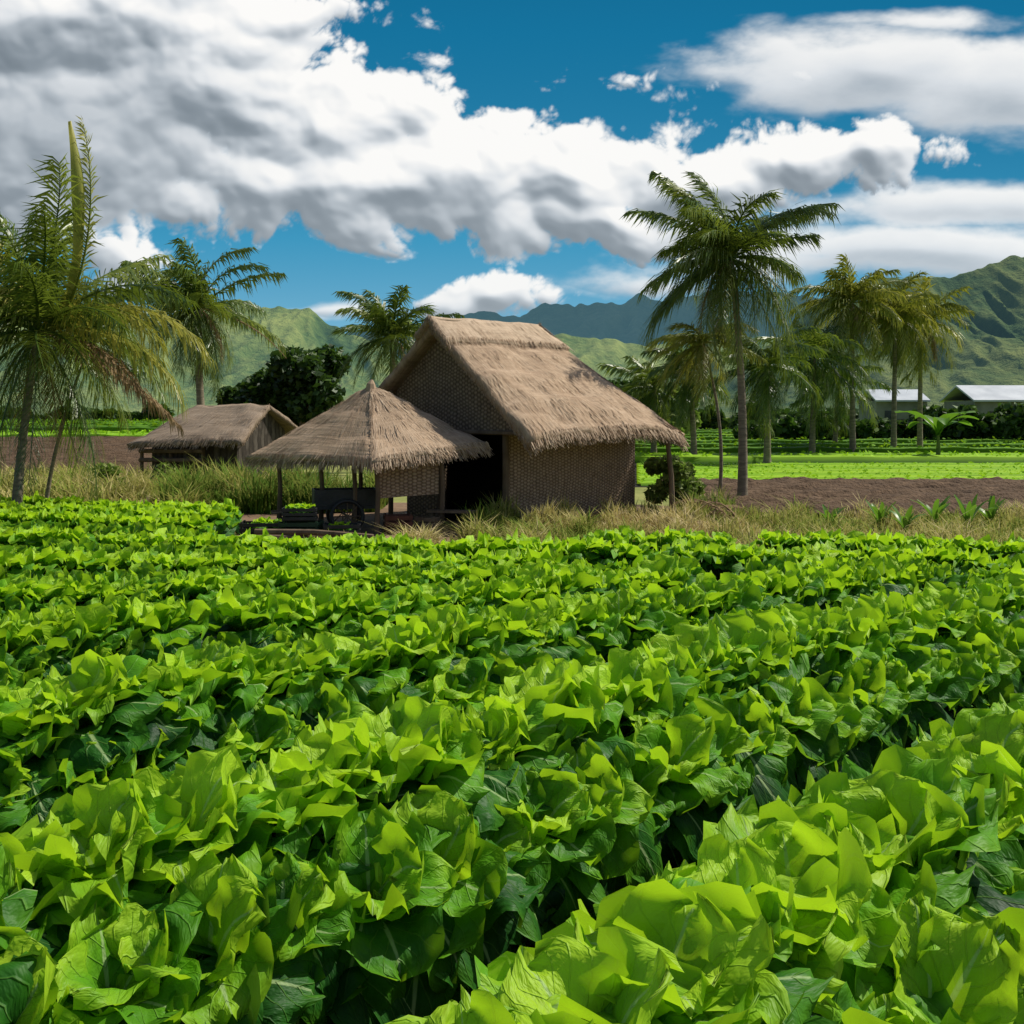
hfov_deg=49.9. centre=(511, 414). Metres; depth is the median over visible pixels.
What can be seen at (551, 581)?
lettuce
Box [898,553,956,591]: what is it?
lettuce
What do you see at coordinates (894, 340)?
palm tree
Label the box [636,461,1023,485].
leafy crop
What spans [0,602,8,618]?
lettuce
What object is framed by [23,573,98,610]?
lettuce
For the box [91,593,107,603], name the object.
lettuce
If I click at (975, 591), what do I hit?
lettuce
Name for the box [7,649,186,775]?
lettuce
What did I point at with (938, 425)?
banana plant
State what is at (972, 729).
lettuce
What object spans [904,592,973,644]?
lettuce
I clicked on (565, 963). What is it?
lettuce
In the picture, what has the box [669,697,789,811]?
lettuce
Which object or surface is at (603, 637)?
lettuce
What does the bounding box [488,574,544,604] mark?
lettuce
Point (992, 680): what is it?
lettuce
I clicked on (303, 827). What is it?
lettuce
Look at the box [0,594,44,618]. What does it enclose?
lettuce
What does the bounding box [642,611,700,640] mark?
lettuce
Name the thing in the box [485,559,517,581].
lettuce
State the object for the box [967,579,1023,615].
lettuce
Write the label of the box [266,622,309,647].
lettuce
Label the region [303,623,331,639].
lettuce
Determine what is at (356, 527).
crate
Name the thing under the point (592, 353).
mountain
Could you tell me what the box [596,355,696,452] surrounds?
palm tree
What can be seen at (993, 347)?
mountain
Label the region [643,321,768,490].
palm tree
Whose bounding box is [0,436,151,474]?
ploughed field
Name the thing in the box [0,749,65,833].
lettuce
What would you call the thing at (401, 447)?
thatched shelter
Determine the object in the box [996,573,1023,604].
lettuce
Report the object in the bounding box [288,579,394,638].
lettuce
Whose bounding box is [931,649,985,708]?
lettuce
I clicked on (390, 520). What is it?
crate
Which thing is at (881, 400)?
farm building
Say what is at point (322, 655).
lettuce
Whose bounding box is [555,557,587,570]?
lettuce
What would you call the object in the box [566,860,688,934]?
lettuce
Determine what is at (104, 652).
lettuce
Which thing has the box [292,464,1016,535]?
ground
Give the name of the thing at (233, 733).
lettuce
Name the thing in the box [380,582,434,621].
lettuce
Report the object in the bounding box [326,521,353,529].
harvested greens
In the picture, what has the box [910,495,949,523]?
leafy weed
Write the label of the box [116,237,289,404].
palm tree
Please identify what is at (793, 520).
wild grass
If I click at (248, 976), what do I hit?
lettuce
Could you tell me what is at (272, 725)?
lettuce
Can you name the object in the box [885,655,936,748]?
lettuce
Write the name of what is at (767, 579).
lettuce
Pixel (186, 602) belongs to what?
lettuce
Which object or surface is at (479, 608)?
lettuce
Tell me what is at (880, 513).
leafy weed
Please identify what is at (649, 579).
lettuce
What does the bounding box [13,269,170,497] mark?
palm tree
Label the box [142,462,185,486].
shrub
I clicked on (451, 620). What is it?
lettuce
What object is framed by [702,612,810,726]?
lettuce
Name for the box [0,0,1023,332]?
sky
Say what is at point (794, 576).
lettuce
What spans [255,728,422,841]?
lettuce
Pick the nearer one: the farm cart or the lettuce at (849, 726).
the lettuce at (849, 726)
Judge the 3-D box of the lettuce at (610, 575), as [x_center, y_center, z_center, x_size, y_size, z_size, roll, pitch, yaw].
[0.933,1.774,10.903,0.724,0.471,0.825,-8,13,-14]
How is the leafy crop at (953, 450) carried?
on the field soil
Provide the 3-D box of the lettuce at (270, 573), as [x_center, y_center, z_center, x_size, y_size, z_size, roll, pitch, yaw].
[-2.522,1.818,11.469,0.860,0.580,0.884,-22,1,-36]
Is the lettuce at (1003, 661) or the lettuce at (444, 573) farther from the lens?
the lettuce at (444, 573)
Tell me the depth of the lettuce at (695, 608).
9.41 m
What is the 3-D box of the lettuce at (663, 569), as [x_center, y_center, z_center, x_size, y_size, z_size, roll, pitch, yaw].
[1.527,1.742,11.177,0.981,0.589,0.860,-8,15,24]
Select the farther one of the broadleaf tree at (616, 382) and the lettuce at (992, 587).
the broadleaf tree at (616, 382)
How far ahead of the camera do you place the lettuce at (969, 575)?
12.24 m
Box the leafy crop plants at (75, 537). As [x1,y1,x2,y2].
[0,490,1023,583]
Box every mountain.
[0,299,400,416]
[345,291,814,357]
[554,333,772,395]
[695,255,1023,417]
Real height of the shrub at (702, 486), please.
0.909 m
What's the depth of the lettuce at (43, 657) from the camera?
8.03 m
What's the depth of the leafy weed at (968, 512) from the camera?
22.69 m
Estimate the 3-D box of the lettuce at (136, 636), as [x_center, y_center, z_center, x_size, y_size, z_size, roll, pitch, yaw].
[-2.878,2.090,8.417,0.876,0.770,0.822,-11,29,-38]
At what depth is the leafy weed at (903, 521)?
21.96 m
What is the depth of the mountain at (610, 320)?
4952.50 m
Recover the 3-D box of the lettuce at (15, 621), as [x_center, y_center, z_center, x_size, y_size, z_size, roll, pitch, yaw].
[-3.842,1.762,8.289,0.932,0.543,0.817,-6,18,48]
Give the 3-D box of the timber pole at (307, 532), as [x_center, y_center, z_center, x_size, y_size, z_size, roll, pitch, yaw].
[-3.751,2.245,20.792,2.338,0.170,0.140,0,0,10]
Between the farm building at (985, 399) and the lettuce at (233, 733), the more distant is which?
the farm building at (985, 399)
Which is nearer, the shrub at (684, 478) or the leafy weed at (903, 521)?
the leafy weed at (903, 521)
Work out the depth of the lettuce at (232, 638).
8.77 m
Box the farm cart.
[271,487,375,525]
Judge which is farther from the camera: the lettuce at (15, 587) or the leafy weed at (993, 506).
the leafy weed at (993, 506)
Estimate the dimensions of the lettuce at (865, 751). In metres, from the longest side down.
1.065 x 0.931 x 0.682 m
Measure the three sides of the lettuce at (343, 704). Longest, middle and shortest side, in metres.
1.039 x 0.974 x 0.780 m
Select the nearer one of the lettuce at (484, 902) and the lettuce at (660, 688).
the lettuce at (484, 902)
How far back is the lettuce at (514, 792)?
5.25 m
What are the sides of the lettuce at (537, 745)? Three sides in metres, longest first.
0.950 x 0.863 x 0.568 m
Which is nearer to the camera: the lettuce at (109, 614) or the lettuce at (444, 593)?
the lettuce at (109, 614)
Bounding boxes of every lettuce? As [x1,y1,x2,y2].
[0,574,44,616]
[0,579,6,599]
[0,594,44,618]
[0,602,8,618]
[0,607,59,669]
[0,653,27,689]
[0,678,105,796]
[0,693,34,773]
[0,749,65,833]
[0,776,38,832]
[0,815,122,947]
[0,841,60,1023]
[0,926,79,1023]
[5,604,111,677]
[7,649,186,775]
[11,778,229,974]
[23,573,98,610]
[23,647,66,681]
[34,729,143,795]
[37,596,75,616]
[42,897,205,1023]
[44,637,121,676]
[53,592,171,658]
[55,574,118,605]
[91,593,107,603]
[97,570,167,601]
[107,653,217,755]
[114,850,325,1023]
[116,594,212,661]
[116,628,164,662]
[120,744,297,956]
[126,587,165,604]
[131,710,210,779]
[139,570,194,601]
[149,712,255,762]
[166,639,273,748]
[168,597,191,620]
[169,565,240,602]
[188,582,302,648]
[199,836,373,1023]
[202,631,240,647]
[214,573,253,594]
[214,582,284,598]
[218,638,324,730]
[224,697,305,773]
[237,587,332,637]
[245,559,297,592]
[249,759,372,875]
[251,671,375,742]
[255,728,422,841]
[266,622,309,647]
[275,633,381,719]
[277,558,340,592]
[285,581,305,595]
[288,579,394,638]
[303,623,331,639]
[314,696,519,847]
[325,627,429,700]
[327,565,381,591]
[330,582,409,630]
[339,612,374,637]
[352,565,395,595]
[363,614,463,685]
[363,678,407,714]
[373,785,542,1017]
[379,560,431,591]
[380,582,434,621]
[386,984,593,1023]
[387,700,526,831]
[394,677,458,703]
[399,603,510,689]
[408,580,485,613]
[416,564,469,585]
[423,945,534,1018]
[427,653,504,712]
[450,558,507,581]
[452,574,502,609]
[458,606,542,683]
[464,605,481,613]
[464,695,583,814]
[467,649,524,683]
[474,921,759,1023]
[481,658,635,767]
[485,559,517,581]
[487,804,564,952]
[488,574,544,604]
[498,598,584,661]
[511,765,616,944]
[514,558,568,577]
[514,562,583,599]
[514,648,555,672]
[524,593,597,644]
[535,738,662,919]
[542,559,617,599]
[545,877,836,1023]
[552,636,607,666]
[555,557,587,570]
[561,591,633,661]
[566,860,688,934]
[569,641,700,736]
[571,909,595,934]
[585,568,631,594]
[586,582,670,650]
[603,632,649,662]
[612,701,751,866]
[617,571,671,589]
[620,579,686,617]
[624,552,701,590]
[625,740,702,870]
[636,620,771,717]
[638,639,747,718]
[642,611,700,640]
[648,833,875,1010]
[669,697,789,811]
[670,583,724,625]
[673,794,952,1023]
[685,571,766,614]
[690,616,701,626]
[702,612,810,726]
[718,572,784,610]
[721,607,742,614]
[722,688,799,790]
[735,566,804,607]
[740,608,842,692]
[744,663,844,795]
[762,559,831,609]
[771,602,882,688]
[776,795,1004,965]
[779,609,866,692]
[787,982,924,1023]
[788,784,800,803]
[793,744,1023,929]
[803,567,857,609]
[811,556,885,610]
[815,659,897,772]
[823,606,899,659]
[828,692,862,765]
[832,554,909,596]
[841,591,934,657]
[849,654,912,749]
[855,890,1023,1023]
[858,991,965,1023]
[869,591,956,652]
[870,550,921,594]
[885,641,968,727]
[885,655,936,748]
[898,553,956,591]
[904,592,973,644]
[906,746,1023,893]
[911,705,1023,783]
[913,737,1023,850]
[914,581,1002,646]
[930,561,968,588]
[930,635,1000,708]
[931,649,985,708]
[949,623,1023,706]
[953,576,1023,624]
[957,571,985,587]
[957,850,1023,937]
[959,584,1000,623]
[960,904,1023,993]
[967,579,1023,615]
[971,563,1002,579]
[983,615,1023,682]
[990,693,1023,712]
[995,559,1023,579]
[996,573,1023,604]
[1001,611,1023,630]
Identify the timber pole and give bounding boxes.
[235,535,321,538]
[254,529,373,538]
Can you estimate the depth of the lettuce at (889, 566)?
11.12 m
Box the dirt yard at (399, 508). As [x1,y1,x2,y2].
[241,503,752,543]
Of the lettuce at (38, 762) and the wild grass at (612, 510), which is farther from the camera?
the wild grass at (612, 510)
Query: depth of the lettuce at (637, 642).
8.71 m
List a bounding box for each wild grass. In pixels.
[0,456,305,512]
[141,457,387,513]
[365,491,1023,546]
[454,483,764,533]
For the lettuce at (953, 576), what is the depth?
11.38 m
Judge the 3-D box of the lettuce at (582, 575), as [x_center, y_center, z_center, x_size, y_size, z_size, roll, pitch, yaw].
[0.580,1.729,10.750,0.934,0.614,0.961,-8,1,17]
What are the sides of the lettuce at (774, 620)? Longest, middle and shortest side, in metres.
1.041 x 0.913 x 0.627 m
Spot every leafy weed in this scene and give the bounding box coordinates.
[820,504,845,526]
[863,499,895,526]
[889,504,925,534]
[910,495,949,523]
[954,494,990,525]
[963,495,1008,523]
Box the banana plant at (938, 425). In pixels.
[895,410,978,454]
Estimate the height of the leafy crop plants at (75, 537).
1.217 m
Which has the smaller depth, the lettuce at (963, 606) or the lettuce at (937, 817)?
the lettuce at (937, 817)
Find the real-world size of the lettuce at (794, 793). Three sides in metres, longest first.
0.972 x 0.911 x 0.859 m
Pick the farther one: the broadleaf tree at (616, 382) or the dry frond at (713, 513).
the broadleaf tree at (616, 382)
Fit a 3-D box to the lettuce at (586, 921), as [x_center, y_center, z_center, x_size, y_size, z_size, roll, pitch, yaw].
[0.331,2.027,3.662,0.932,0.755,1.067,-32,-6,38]
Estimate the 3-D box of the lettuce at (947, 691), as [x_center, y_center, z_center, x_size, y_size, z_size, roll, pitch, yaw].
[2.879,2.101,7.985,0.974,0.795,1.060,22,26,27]
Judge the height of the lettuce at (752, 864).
0.726 m
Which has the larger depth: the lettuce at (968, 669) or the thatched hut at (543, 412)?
the thatched hut at (543, 412)
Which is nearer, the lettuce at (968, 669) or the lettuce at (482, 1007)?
the lettuce at (482, 1007)
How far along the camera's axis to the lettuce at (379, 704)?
7.15 m
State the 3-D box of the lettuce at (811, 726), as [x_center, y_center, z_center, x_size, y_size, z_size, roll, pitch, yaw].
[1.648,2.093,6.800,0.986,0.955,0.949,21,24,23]
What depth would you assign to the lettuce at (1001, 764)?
4.61 m
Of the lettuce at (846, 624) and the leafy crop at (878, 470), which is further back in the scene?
the leafy crop at (878, 470)
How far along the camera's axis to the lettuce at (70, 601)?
10.70 m
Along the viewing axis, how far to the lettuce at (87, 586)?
10.97 m
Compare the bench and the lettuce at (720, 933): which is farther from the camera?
the bench
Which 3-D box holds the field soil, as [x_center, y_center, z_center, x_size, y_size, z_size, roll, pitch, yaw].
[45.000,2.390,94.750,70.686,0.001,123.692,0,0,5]
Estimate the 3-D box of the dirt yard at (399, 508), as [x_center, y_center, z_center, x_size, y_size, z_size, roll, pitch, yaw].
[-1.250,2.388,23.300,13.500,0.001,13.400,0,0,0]
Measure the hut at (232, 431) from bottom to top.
2.784 m
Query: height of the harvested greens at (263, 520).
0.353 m
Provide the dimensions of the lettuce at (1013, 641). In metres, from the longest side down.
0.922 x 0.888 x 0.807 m
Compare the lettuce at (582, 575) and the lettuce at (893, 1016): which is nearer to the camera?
the lettuce at (893, 1016)
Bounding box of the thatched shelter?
[243,379,494,533]
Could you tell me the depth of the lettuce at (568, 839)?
5.13 m
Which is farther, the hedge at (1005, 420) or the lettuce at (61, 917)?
the hedge at (1005, 420)
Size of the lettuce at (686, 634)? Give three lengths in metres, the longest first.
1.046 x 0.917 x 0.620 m
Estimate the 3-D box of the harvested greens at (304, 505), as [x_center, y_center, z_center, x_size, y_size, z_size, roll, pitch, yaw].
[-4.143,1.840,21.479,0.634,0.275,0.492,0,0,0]
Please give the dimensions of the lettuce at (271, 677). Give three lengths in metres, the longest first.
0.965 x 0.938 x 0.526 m
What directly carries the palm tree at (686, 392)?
on the field soil
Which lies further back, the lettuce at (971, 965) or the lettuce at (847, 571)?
the lettuce at (847, 571)
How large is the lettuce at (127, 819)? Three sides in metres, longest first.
1.008 x 0.983 x 0.683 m
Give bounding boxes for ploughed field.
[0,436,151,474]
[656,476,1023,516]
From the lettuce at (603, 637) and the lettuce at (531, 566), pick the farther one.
the lettuce at (531, 566)
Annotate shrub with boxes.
[92,462,127,492]
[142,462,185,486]
[643,453,699,507]
[677,477,707,506]
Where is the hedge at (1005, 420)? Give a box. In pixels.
[0,398,1023,440]
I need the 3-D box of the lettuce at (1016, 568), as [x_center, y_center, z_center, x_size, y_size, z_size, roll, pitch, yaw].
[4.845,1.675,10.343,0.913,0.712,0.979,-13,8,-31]
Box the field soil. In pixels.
[635,463,647,486]
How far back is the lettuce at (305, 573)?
11.40 m
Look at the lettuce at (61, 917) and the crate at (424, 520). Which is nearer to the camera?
the lettuce at (61, 917)
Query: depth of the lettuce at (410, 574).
11.69 m
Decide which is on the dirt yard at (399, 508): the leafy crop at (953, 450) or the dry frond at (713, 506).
the dry frond at (713, 506)
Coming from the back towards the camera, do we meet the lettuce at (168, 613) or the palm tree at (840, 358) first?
the palm tree at (840, 358)
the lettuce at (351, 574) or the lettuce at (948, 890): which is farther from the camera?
the lettuce at (351, 574)
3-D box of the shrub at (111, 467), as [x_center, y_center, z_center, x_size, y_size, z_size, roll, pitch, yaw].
[-10.643,1.816,29.128,1.164,1.184,0.888,0,0,0]
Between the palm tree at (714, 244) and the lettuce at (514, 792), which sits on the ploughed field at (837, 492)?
the palm tree at (714, 244)
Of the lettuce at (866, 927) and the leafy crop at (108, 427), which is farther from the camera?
the leafy crop at (108, 427)
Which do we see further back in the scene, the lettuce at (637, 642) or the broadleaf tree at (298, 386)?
the broadleaf tree at (298, 386)
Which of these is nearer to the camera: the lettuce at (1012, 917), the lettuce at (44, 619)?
the lettuce at (1012, 917)
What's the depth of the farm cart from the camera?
22.51 m
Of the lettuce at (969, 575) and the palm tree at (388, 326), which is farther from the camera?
the palm tree at (388, 326)
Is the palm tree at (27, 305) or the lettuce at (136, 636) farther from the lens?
the palm tree at (27, 305)
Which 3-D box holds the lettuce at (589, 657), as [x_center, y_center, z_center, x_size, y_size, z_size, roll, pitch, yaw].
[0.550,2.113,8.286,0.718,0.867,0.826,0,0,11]
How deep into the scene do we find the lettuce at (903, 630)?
8.35 m
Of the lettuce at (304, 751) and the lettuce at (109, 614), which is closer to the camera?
the lettuce at (304, 751)
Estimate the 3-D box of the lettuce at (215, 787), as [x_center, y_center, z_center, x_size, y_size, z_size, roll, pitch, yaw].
[-1.243,1.698,4.319,1.042,0.661,1.070,-22,17,-39]
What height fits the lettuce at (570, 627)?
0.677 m
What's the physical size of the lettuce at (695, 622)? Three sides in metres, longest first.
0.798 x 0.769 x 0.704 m
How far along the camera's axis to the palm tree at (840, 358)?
59.60 m
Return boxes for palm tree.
[0,116,218,505]
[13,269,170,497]
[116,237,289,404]
[328,284,464,392]
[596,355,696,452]
[621,170,844,495]
[640,340,732,454]
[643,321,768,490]
[698,326,831,462]
[750,322,874,452]
[783,254,911,451]
[791,345,899,442]
[846,270,946,447]
[865,276,975,446]
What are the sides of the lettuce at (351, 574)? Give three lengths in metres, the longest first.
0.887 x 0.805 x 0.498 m
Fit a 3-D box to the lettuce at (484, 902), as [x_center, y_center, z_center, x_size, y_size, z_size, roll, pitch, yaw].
[-0.387,2.095,4.668,0.892,0.809,1.128,26,38,31]
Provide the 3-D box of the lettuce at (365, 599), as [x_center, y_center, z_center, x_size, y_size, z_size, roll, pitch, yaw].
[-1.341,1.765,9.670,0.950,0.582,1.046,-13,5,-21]
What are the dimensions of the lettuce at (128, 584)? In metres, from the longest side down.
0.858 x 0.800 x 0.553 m
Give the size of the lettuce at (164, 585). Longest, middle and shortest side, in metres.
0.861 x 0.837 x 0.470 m
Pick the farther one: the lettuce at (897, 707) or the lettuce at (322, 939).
the lettuce at (897, 707)
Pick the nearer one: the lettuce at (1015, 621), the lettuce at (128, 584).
the lettuce at (1015, 621)
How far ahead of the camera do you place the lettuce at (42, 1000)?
3.43 m
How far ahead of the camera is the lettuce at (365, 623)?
9.27 m
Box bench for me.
[427,509,476,528]
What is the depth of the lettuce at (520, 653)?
8.00 m
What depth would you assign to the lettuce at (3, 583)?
10.86 m
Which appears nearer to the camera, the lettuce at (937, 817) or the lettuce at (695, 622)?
the lettuce at (937, 817)
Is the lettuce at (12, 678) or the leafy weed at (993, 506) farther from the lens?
the leafy weed at (993, 506)
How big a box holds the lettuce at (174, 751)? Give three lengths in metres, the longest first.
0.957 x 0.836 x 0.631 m
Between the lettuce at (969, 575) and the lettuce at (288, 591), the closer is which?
the lettuce at (288, 591)
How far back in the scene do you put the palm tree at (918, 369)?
66.66 m
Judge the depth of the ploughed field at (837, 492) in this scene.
30.70 m
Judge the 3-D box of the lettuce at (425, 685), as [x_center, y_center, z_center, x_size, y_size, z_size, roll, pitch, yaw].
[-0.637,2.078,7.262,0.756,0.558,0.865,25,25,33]
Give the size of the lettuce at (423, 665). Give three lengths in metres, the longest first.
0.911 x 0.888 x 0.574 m
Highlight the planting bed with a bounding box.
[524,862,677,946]
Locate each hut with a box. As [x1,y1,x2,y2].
[127,403,297,479]
[378,313,689,521]
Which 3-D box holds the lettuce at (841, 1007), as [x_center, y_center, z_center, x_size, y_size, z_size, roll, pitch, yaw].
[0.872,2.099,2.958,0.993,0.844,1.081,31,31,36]
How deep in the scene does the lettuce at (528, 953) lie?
3.43 m
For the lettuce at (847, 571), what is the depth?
10.68 m
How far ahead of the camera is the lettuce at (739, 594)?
9.55 m
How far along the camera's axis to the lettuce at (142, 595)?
10.85 m
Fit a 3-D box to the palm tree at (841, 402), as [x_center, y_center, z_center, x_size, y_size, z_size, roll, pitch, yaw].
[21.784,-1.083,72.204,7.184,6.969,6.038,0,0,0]
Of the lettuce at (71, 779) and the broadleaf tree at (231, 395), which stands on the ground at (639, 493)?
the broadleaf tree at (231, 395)
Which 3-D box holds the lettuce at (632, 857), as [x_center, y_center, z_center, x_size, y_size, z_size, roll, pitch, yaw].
[0.309,2.080,5.483,0.969,0.763,0.909,-20,39,-32]
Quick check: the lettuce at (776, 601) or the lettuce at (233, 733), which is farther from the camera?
the lettuce at (776, 601)
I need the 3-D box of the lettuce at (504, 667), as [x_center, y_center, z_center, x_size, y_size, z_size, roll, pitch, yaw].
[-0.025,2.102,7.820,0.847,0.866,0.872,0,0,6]
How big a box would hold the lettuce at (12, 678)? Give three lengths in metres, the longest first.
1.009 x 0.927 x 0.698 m
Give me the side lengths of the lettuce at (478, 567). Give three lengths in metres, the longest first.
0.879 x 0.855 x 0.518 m
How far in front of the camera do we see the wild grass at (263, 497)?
26.90 m
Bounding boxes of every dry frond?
[671,499,730,521]
[700,501,740,522]
[705,505,750,521]
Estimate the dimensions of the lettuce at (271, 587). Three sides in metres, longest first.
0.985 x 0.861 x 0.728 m
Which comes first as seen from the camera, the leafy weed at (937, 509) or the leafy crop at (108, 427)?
the leafy weed at (937, 509)
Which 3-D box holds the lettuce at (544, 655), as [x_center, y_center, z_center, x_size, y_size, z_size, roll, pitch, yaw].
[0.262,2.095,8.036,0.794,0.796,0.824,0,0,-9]
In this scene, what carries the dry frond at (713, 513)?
on the dirt yard at (399, 508)
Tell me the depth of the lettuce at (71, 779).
5.80 m
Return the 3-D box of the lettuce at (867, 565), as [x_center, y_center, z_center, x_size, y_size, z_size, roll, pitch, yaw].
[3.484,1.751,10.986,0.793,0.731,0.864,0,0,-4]
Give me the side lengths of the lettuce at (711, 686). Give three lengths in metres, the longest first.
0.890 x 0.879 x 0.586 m
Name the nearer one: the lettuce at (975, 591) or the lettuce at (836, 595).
the lettuce at (975, 591)
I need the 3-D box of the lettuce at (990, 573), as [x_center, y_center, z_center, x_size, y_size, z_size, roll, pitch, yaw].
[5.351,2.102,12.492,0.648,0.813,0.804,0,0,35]
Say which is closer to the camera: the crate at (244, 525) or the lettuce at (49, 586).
the lettuce at (49, 586)
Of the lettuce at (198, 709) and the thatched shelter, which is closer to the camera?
the lettuce at (198, 709)
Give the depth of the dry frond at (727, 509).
23.83 m
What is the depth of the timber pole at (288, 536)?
20.80 m
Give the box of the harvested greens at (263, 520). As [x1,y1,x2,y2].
[250,516,284,528]
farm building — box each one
[856,389,929,420]
[939,385,1023,413]
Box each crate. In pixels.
[239,520,282,534]
[278,519,323,529]
[282,506,317,520]
[323,522,360,537]
[383,513,412,533]
[414,515,440,532]
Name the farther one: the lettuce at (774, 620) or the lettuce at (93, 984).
the lettuce at (774, 620)
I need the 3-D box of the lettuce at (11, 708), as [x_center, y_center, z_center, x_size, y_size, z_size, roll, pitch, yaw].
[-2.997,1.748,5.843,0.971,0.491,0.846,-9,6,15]
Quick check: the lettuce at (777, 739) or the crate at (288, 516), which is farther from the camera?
the crate at (288, 516)
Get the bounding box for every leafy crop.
[0,418,166,436]
[635,428,1023,462]
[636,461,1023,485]
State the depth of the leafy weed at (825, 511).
22.93 m
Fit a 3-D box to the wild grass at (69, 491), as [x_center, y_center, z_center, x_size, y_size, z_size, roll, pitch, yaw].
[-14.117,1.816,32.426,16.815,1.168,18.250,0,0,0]
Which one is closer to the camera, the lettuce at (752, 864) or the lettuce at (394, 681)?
the lettuce at (752, 864)
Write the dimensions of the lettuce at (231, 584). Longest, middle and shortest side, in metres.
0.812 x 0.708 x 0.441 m
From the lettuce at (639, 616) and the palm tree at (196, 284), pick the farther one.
the palm tree at (196, 284)
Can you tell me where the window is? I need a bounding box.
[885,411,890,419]
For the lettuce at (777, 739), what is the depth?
6.49 m
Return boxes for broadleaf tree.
[215,373,282,413]
[238,343,352,426]
[608,377,668,416]
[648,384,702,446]
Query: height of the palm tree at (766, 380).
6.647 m
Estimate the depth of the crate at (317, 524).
21.26 m
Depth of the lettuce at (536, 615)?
8.31 m
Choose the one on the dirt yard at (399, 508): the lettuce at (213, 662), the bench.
the bench
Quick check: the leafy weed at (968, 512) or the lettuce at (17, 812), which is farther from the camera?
the leafy weed at (968, 512)
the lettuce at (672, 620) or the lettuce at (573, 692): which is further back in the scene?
the lettuce at (672, 620)
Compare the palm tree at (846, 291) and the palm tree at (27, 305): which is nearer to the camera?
the palm tree at (27, 305)
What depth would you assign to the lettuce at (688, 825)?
5.71 m
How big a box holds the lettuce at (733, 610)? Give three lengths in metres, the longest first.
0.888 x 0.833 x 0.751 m
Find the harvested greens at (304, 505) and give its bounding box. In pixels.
[285,502,315,516]
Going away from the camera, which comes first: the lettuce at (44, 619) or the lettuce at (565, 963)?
the lettuce at (565, 963)

